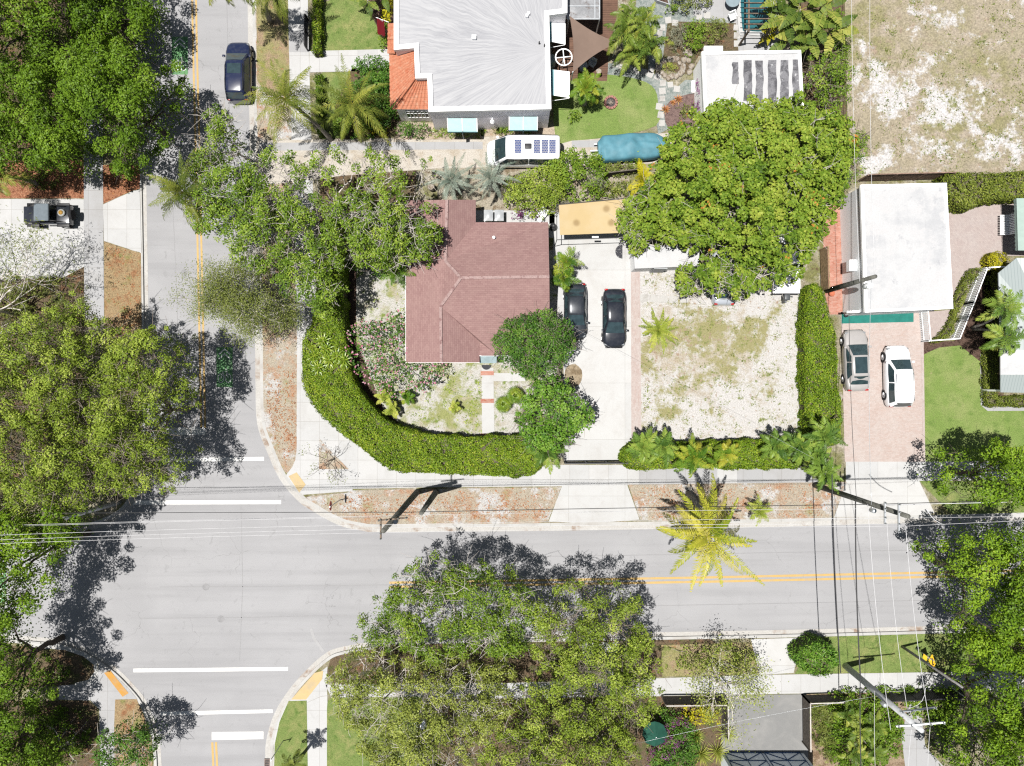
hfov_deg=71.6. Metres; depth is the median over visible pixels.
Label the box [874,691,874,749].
power line
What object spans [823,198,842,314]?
brick path
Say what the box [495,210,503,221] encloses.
wheeled bin
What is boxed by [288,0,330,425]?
pavement
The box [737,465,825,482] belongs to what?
pavement
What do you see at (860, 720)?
power line
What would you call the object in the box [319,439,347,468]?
planting bed
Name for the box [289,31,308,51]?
pavement
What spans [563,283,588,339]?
parked sedan
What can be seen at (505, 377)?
path
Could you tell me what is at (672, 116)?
garden bed
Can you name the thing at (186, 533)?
power line
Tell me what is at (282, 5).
coconut palm
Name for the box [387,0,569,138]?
house
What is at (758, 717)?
power line
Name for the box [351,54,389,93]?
shrub
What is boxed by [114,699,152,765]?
verge
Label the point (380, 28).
wall flag
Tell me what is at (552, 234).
courtyard
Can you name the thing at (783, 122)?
broadleaf tree
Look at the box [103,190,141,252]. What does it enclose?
driveway apron
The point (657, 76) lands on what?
stepping stone
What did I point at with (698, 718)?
shrub
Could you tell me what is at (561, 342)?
broadleaf tree
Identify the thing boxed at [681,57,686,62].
garden rock
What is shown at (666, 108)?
bromeliad
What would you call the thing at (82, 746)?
shrub
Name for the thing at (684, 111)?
shrub
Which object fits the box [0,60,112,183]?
broadleaf tree
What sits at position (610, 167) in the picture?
shrub
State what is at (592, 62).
patio chair
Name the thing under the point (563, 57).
round gazebo frame
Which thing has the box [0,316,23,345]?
broadleaf tree
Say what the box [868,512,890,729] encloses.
power line
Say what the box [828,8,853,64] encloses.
shrub
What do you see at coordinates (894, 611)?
power line
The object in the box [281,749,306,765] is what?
palm tree
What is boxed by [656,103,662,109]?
stepping stone
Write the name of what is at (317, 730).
pavement
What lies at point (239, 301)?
broadleaf tree
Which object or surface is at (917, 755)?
path
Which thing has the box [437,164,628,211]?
side yard
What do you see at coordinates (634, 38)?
areca palm
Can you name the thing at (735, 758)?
garage door
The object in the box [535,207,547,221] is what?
lounge chair
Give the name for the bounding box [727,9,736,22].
patio chair
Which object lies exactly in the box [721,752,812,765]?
house
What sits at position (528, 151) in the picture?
camper van
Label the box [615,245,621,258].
door mat
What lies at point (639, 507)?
power line
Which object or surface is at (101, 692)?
pavement
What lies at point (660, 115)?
stepping stone
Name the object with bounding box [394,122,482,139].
flower bed
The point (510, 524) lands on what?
kerb
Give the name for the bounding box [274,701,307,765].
verge
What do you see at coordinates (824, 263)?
wooden fence
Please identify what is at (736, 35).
stepping stone
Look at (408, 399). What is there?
palm tree
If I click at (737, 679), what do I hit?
broadleaf tree
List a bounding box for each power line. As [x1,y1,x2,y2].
[0,512,395,513]
[0,532,379,543]
[2,515,392,525]
[3,517,356,526]
[5,529,357,539]
[13,524,379,534]
[385,518,874,524]
[385,526,875,532]
[395,524,746,527]
[397,509,796,515]
[402,504,869,512]
[577,329,808,455]
[641,696,873,742]
[831,474,840,672]
[849,328,856,498]
[851,0,859,280]
[855,501,860,675]
[859,676,860,765]
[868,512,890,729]
[869,279,871,504]
[870,108,874,274]
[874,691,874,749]
[886,515,906,705]
[890,500,1011,503]
[895,502,1007,504]
[905,525,929,723]
[916,521,1007,525]
[934,516,1023,517]
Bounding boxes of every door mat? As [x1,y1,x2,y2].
[482,365,490,369]
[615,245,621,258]
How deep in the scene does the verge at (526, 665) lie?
55.26 m
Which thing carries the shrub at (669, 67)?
on the garden bed at (727, 42)
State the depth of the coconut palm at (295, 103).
48.58 m
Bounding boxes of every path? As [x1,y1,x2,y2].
[482,368,493,432]
[493,373,524,380]
[608,63,693,133]
[636,0,692,68]
[686,16,733,22]
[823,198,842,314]
[902,701,942,765]
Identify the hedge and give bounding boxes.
[301,242,542,478]
[310,0,325,57]
[313,72,326,138]
[617,437,803,471]
[794,282,843,446]
[929,267,984,345]
[933,170,1023,214]
[978,342,1023,407]
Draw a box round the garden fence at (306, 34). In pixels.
[303,13,308,51]
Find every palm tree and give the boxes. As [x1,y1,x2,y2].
[0,149,39,197]
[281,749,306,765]
[374,385,392,404]
[379,258,415,289]
[381,401,400,418]
[399,390,414,404]
[422,153,473,199]
[448,400,460,413]
[461,149,520,199]
[524,442,568,474]
[569,68,606,106]
[625,426,664,465]
[626,158,656,196]
[638,308,678,353]
[645,427,678,468]
[671,433,715,477]
[712,439,740,467]
[745,494,772,525]
[759,428,796,460]
[779,429,817,465]
[799,416,846,453]
[799,453,842,493]
[800,439,831,473]
[970,284,1023,329]
[972,314,1023,355]
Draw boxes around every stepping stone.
[626,65,632,71]
[633,67,638,74]
[640,68,646,74]
[640,294,647,301]
[646,71,653,78]
[650,295,657,301]
[653,73,660,80]
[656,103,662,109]
[657,30,662,35]
[657,111,663,118]
[659,87,665,94]
[659,96,664,100]
[659,120,664,125]
[659,295,667,302]
[660,24,665,30]
[660,80,665,85]
[665,17,671,23]
[667,82,672,87]
[669,296,677,302]
[672,19,677,25]
[673,86,679,91]
[680,295,687,302]
[696,14,701,19]
[704,12,709,18]
[734,32,739,38]
[734,40,739,46]
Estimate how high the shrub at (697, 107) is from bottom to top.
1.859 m
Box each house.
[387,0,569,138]
[406,200,549,362]
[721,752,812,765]
[982,198,1023,392]
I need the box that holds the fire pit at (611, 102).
[604,95,617,109]
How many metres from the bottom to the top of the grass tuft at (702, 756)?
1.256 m
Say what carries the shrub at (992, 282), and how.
on the garden bed at (998, 359)
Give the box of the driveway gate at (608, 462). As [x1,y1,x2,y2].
[564,461,627,463]
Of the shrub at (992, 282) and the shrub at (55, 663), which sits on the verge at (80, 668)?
the shrub at (55, 663)
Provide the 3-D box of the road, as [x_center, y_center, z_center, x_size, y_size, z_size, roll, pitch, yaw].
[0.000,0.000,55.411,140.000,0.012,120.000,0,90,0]
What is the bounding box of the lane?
[256,133,671,185]
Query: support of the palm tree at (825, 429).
on the yard at (682, 359)
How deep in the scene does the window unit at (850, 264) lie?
52.97 m
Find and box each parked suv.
[222,42,253,103]
[880,345,914,406]
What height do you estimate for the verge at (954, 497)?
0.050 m
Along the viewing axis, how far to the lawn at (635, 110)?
55.24 m
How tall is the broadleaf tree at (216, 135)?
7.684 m
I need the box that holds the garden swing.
[1000,213,1014,234]
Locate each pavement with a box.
[59,663,137,765]
[84,5,103,319]
[273,666,327,765]
[286,426,387,495]
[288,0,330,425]
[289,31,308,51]
[326,671,1023,697]
[353,465,799,488]
[639,467,716,483]
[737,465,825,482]
[846,461,1007,481]
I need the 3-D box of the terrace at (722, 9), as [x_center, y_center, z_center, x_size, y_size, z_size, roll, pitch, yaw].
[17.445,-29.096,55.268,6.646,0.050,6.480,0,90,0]
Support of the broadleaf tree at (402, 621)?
on the verge at (526, 665)
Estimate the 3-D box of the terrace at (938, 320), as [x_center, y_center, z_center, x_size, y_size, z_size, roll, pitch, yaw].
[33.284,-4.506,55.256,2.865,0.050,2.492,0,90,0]
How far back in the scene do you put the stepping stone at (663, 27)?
55.21 m
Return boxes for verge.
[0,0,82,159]
[0,645,93,687]
[103,165,139,203]
[104,242,141,415]
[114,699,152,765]
[255,1,296,472]
[256,0,288,95]
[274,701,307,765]
[306,487,560,523]
[327,639,714,683]
[629,482,845,520]
[661,642,758,676]
[795,631,1023,673]
[920,480,1023,513]
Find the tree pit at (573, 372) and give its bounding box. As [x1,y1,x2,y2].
[564,364,581,386]
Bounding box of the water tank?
[550,54,555,69]
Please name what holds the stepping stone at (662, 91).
on the garden path at (685, 89)
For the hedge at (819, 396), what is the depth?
53.59 m
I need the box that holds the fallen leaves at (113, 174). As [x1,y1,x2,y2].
[104,166,136,199]
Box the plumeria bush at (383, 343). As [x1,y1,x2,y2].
[344,308,447,398]
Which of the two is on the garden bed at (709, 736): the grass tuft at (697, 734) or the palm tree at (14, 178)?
the grass tuft at (697, 734)
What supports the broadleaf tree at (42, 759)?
on the planting bed at (88, 709)
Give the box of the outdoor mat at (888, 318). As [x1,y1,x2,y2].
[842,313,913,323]
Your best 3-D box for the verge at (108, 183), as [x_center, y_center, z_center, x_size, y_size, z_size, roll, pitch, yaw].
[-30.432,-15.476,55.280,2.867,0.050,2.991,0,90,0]
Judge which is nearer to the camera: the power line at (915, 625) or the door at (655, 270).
the power line at (915, 625)
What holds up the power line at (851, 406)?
attached to the utility pole at (897, 512)
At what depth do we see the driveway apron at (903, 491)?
55.24 m
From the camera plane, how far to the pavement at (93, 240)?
55.25 m
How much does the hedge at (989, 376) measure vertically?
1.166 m
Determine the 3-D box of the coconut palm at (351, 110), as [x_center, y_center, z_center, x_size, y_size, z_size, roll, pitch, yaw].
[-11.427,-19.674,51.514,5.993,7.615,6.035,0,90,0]
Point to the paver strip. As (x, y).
(635, 362)
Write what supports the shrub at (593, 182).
on the side yard at (493, 201)
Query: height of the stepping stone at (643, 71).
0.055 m
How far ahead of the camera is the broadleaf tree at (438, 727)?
47.31 m
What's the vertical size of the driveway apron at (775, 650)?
0.120 m
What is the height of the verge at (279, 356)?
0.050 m
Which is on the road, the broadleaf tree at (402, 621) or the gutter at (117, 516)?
the gutter at (117, 516)
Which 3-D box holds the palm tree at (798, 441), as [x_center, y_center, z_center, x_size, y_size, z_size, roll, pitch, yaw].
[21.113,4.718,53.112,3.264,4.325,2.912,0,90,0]
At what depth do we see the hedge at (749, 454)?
53.84 m
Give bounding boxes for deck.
[552,0,617,80]
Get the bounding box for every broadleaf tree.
[0,0,118,109]
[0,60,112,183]
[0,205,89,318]
[0,280,145,434]
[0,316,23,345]
[0,403,146,528]
[0,494,101,627]
[0,584,69,732]
[0,685,74,765]
[48,40,196,180]
[63,0,171,72]
[70,319,205,499]
[85,708,174,765]
[159,241,305,350]
[178,159,351,319]
[181,97,251,184]
[235,131,440,269]
[298,442,347,487]
[307,642,521,765]
[336,211,443,276]
[350,546,551,667]
[475,669,661,765]
[486,300,587,388]
[505,372,595,457]
[526,574,671,714]
[604,168,707,258]
[646,80,860,273]
[671,250,805,305]
[679,630,788,753]
[802,29,857,113]
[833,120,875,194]
[908,517,1023,646]
[917,436,1023,510]
[930,617,1023,765]
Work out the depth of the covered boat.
54.02 m
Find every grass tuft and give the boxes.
[691,728,704,744]
[695,743,711,765]
[706,740,727,763]
[717,721,737,747]
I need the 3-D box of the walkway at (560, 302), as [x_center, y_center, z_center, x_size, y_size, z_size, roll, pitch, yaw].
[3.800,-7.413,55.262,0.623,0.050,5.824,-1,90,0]
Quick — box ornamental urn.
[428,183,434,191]
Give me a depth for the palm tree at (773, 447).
51.97 m
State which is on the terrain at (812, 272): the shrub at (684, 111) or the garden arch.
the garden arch
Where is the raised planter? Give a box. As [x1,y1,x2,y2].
[654,0,669,6]
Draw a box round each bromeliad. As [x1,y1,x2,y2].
[659,105,669,113]
[675,95,682,105]
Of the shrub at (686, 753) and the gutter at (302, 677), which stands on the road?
the gutter at (302, 677)
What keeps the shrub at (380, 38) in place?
on the lawn at (349, 25)
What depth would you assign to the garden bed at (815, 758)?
55.26 m
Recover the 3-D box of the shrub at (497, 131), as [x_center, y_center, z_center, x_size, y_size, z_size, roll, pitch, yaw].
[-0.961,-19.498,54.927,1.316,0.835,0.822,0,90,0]
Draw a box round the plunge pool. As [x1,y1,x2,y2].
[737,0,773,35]
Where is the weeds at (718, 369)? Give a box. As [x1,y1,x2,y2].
[642,278,795,437]
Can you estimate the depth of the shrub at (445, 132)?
54.99 m
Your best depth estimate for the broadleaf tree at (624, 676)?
47.19 m
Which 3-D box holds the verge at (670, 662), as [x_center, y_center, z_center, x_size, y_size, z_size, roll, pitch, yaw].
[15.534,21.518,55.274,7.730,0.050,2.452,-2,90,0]
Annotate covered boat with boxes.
[590,133,665,163]
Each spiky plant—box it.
[306,350,321,363]
[310,360,326,374]
[315,334,329,347]
[318,343,333,356]
[322,352,334,368]
[329,349,343,362]
[337,351,351,366]
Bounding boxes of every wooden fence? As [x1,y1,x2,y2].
[604,168,638,176]
[661,694,728,739]
[801,693,845,751]
[819,246,829,289]
[856,172,955,181]
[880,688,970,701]
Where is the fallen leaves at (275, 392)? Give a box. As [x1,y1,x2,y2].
[266,371,296,466]
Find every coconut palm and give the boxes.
[147,149,243,234]
[209,0,252,6]
[233,58,332,150]
[252,0,299,24]
[302,53,391,150]
[656,473,764,591]
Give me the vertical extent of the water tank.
1.400 m
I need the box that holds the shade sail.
[566,15,614,86]
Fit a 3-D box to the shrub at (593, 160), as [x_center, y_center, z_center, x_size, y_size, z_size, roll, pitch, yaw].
[4.747,-15.677,53.902,5.503,2.891,4.546,0,90,0]
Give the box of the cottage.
[691,46,803,136]
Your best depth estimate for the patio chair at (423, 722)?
54.81 m
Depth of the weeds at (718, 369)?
55.23 m
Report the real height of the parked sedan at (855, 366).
1.518 m
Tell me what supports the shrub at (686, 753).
on the garden bed at (709, 736)
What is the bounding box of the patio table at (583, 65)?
[579,62,587,71]
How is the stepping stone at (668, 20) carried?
on the garden path at (679, 15)
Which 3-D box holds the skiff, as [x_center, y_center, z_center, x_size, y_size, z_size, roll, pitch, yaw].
[21.025,-9.117,54.522,2.120,1.069,5.900,0,90,0]
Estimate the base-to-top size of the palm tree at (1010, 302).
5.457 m
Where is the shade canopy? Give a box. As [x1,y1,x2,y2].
[554,198,625,246]
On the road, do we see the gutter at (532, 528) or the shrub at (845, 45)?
the gutter at (532, 528)
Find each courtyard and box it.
[476,210,554,222]
[549,200,633,237]
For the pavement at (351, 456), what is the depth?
55.25 m
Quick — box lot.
[845,0,1023,177]
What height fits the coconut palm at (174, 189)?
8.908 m
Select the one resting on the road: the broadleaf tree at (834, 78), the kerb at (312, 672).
the kerb at (312, 672)
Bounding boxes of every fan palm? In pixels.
[330,116,350,135]
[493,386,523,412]
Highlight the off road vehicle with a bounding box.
[24,203,75,228]
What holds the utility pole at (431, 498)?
on the verge at (388, 497)
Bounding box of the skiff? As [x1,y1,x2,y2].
[772,226,799,302]
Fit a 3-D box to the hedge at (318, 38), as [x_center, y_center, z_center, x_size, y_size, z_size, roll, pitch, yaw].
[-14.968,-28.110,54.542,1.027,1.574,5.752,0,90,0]
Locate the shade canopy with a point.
(592, 217)
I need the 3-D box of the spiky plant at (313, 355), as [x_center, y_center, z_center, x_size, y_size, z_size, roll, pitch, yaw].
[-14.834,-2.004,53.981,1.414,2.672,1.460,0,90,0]
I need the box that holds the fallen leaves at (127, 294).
[105,247,140,336]
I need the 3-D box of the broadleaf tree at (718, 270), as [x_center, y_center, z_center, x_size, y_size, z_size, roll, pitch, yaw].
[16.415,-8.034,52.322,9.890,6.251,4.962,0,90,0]
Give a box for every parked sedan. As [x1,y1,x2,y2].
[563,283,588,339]
[601,289,628,347]
[709,248,737,305]
[839,329,871,390]
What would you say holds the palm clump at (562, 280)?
on the walkway at (560, 302)
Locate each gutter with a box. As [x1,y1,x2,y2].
[1,28,149,538]
[1,634,161,765]
[248,2,1022,531]
[265,624,1005,757]
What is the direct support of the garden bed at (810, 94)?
on the terrain at (812, 272)
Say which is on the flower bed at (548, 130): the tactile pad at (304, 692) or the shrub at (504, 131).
the shrub at (504, 131)
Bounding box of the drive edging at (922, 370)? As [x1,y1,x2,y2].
[921,342,924,461]
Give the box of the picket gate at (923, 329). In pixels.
[919,311,930,341]
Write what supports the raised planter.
on the garden path at (679, 15)
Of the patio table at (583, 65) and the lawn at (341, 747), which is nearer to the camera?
the patio table at (583, 65)
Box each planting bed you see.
[0,160,83,197]
[0,267,105,498]
[0,701,99,765]
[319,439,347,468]
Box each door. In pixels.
[649,268,666,272]
[725,752,769,765]
[764,752,809,765]
[848,310,932,315]
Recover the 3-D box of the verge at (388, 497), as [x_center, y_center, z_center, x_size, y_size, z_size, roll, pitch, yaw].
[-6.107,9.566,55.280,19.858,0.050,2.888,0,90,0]
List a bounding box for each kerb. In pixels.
[3,2,145,534]
[4,639,157,765]
[252,0,1023,526]
[259,142,482,150]
[270,627,1023,765]
[572,140,598,147]
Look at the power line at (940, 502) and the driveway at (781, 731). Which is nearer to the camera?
the power line at (940, 502)
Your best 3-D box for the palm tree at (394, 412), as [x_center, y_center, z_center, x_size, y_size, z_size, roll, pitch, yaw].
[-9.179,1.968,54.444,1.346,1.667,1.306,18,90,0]
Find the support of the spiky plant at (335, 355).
on the terrain at (812, 272)
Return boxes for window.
[405,111,418,117]
[416,111,429,117]
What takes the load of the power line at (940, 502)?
attached to the utility pole at (897, 512)
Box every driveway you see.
[0,199,83,279]
[553,238,630,461]
[721,694,807,757]
[841,312,922,461]
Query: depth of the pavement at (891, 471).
55.25 m
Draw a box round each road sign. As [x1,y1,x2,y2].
[329,500,339,510]
[915,648,935,665]
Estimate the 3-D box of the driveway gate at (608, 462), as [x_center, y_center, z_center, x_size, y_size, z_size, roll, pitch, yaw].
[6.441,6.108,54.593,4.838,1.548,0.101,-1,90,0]
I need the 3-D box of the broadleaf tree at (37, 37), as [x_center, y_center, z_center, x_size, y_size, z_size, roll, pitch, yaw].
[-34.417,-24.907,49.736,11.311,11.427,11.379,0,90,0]
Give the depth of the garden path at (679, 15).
55.24 m
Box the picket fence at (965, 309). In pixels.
[921,267,987,341]
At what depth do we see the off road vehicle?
54.24 m
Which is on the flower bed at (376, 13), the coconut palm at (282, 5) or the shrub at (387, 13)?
the shrub at (387, 13)
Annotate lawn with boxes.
[322,0,384,50]
[322,72,349,139]
[327,696,426,765]
[553,74,659,143]
[924,345,1023,461]
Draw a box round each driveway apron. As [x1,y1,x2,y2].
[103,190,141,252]
[549,485,638,522]
[582,642,618,680]
[751,638,796,674]
[834,480,933,516]
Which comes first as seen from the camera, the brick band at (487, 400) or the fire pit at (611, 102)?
the fire pit at (611, 102)
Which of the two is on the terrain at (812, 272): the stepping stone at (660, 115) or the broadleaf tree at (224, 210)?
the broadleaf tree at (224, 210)
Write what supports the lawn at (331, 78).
on the terrain at (812, 272)
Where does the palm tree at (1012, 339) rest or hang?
on the garden bed at (970, 341)
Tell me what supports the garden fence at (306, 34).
on the pavement at (307, 415)
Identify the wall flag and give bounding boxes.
[376,17,387,35]
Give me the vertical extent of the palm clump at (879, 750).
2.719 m
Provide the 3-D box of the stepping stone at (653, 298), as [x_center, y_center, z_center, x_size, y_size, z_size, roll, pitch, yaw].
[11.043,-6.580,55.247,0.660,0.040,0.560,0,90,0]
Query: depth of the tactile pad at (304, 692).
55.23 m
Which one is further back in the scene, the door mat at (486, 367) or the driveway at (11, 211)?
the driveway at (11, 211)
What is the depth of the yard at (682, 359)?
55.26 m
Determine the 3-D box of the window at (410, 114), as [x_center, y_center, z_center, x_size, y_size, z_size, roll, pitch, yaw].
[-7.571,-20.361,53.717,0.880,1.240,0.085,0,90,0]
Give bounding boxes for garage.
[840,183,952,315]
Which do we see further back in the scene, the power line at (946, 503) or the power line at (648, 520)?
the power line at (946, 503)
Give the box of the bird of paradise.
[350,0,389,16]
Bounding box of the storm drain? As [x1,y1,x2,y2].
[264,758,269,765]
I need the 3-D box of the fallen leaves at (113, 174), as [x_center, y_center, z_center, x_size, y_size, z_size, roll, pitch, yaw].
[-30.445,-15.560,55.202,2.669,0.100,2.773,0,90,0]
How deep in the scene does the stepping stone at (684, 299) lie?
55.23 m
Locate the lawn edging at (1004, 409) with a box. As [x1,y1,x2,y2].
[980,354,1023,410]
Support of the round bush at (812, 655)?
on the verge at (871, 654)
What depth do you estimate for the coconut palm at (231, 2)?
49.18 m
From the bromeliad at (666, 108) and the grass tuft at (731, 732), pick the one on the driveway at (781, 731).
the grass tuft at (731, 732)
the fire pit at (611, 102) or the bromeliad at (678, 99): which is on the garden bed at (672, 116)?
the bromeliad at (678, 99)
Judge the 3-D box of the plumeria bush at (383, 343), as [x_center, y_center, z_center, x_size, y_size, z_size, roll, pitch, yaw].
[-9.130,-1.982,53.665,5.840,3.362,7.718,-39,90,0]
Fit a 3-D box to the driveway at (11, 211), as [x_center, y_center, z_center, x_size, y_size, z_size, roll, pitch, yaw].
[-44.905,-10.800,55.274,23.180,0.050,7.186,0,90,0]
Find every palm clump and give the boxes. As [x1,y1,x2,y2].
[550,246,584,291]
[832,697,888,765]
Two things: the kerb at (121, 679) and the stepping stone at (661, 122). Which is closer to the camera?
the stepping stone at (661, 122)
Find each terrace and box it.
[693,0,778,50]
[921,310,949,339]
[948,203,1023,297]
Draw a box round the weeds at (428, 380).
[356,268,482,432]
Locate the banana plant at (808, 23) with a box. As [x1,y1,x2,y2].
[759,0,859,58]
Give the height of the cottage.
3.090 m
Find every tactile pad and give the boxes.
[104,670,127,696]
[289,472,305,491]
[291,671,322,699]
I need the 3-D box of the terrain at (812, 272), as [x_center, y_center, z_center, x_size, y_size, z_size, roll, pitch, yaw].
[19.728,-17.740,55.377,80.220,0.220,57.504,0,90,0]
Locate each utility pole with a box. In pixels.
[63,500,121,519]
[378,489,419,539]
[419,489,438,514]
[812,482,910,532]
[824,274,876,292]
[842,663,944,732]
[901,645,963,687]
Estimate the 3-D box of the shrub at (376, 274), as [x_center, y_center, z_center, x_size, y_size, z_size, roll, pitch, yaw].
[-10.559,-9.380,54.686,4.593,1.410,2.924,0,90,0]
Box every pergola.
[565,0,599,35]
[738,0,770,45]
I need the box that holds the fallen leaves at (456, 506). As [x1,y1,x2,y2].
[322,491,556,519]
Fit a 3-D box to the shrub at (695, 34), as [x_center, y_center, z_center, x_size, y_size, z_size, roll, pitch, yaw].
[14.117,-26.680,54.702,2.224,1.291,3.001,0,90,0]
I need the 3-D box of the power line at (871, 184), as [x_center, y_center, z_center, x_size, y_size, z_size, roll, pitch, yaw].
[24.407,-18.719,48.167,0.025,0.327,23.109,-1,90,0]
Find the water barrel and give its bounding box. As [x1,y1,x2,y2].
[549,223,555,230]
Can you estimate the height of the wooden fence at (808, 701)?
1.748 m
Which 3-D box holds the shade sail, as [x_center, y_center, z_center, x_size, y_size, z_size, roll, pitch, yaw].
[6.028,-24.968,53.642,3.671,3.250,4.102,0,90,0]
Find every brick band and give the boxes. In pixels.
[481,371,493,374]
[481,399,493,402]
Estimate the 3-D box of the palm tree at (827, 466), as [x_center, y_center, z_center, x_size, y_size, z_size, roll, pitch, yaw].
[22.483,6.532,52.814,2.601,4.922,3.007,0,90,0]
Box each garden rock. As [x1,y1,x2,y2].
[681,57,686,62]
[688,63,694,69]
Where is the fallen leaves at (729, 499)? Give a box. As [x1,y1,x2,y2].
[635,485,829,517]
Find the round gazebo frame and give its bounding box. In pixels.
[555,48,572,68]
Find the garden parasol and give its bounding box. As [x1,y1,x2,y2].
[642,721,666,746]
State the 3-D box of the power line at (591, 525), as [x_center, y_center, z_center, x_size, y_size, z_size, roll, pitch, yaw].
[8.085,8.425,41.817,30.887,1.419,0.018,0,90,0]
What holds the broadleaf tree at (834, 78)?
on the garden bed at (810, 94)
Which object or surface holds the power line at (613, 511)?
attached to the utility pole at (394, 518)
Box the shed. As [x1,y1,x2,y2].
[629,245,699,272]
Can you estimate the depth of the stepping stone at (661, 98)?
55.21 m
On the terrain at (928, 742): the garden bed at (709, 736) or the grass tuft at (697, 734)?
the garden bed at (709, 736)
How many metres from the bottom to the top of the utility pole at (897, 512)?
13.250 m
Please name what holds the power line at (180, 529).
attached to the utility pole at (394, 518)
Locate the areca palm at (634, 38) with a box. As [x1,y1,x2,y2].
[603,0,674,75]
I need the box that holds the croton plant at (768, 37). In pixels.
[759,22,777,44]
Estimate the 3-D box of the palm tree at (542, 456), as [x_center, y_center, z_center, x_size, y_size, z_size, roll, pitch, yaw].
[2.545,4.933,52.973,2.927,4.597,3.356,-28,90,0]
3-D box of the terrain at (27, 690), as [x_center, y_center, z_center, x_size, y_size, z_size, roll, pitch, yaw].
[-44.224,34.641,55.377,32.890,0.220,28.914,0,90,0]
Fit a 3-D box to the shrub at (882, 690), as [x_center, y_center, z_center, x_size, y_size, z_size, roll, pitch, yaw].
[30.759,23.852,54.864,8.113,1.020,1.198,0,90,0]
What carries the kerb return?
on the verge at (80, 668)
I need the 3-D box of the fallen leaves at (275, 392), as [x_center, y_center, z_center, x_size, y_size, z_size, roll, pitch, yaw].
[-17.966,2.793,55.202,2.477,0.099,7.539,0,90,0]
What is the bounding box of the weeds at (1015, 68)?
[854,0,1023,173]
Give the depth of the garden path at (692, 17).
55.25 m
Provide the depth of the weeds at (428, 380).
55.23 m
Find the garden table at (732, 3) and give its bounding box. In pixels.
[726,0,739,6]
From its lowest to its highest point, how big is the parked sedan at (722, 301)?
1.511 m
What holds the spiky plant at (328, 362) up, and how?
on the terrain at (812, 272)
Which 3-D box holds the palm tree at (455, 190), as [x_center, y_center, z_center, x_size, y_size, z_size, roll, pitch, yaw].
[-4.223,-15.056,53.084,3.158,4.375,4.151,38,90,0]
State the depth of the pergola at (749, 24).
52.83 m
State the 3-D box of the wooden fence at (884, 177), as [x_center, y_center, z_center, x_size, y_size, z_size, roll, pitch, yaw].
[30.147,-15.770,54.343,6.629,2.047,0.102,-1,90,0]
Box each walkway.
[309,49,389,72]
[556,250,564,324]
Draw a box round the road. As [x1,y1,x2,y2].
[0,0,1023,765]
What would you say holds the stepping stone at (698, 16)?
on the garden path at (692, 17)
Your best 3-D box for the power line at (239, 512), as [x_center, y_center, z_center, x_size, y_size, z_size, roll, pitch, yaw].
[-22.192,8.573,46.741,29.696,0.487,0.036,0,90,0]
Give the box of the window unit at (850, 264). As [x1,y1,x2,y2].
[846,260,855,271]
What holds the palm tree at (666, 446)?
on the yard at (682, 359)
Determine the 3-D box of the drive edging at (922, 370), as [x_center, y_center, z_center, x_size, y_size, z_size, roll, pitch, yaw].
[32.014,1.433,55.250,0.208,0.050,9.388,-1,90,0]
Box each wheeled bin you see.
[484,210,492,221]
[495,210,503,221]
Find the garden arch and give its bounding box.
[983,266,1005,269]
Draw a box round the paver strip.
[631,272,640,439]
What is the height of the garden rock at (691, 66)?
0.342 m
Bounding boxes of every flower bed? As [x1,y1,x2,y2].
[335,68,396,139]
[369,0,393,48]
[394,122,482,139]
[482,127,554,135]
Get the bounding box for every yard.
[320,170,415,253]
[347,250,563,460]
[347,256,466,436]
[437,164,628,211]
[640,266,800,441]
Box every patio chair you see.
[416,718,425,728]
[588,57,596,69]
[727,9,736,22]
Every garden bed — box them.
[427,697,721,765]
[661,21,737,73]
[664,94,694,131]
[800,0,847,177]
[806,693,906,765]
[924,271,991,360]
[985,270,1016,405]
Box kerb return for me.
[31,642,97,686]
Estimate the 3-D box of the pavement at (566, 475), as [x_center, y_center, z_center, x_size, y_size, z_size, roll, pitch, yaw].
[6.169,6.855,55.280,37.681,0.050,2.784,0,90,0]
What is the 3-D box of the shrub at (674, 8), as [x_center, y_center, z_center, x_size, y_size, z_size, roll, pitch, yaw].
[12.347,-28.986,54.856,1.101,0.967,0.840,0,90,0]
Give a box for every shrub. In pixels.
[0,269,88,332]
[1,652,69,685]
[14,702,92,765]
[18,171,62,190]
[47,719,87,760]
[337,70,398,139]
[339,181,410,232]
[348,245,405,278]
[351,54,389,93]
[364,116,389,136]
[376,22,387,50]
[381,0,393,21]
[394,119,430,139]
[429,127,486,138]
[492,126,506,135]
[497,126,538,134]
[502,163,566,219]
[510,209,539,219]
[539,145,609,202]
[551,648,584,680]
[567,109,581,123]
[583,176,604,193]
[598,180,631,198]
[604,161,638,178]
[646,707,700,765]
[647,716,695,765]
[663,62,678,71]
[664,4,678,14]
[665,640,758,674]
[668,21,686,55]
[669,0,712,13]
[676,704,720,725]
[677,102,693,119]
[681,17,708,57]
[692,78,700,113]
[703,16,728,45]
[811,702,840,764]
[823,685,904,765]
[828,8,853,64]
[856,683,957,697]
[902,688,933,719]
[924,690,967,765]
[979,250,1009,271]
[982,269,998,338]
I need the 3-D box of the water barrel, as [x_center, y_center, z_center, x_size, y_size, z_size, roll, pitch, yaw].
[3.155,-12.060,54.847,0.560,0.800,0.560,0,90,0]
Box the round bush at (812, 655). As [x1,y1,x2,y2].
[785,631,838,677]
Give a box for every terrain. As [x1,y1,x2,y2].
[0,0,141,532]
[4,643,153,765]
[273,637,1023,765]
[284,0,1023,523]
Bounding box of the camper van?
[487,134,559,168]

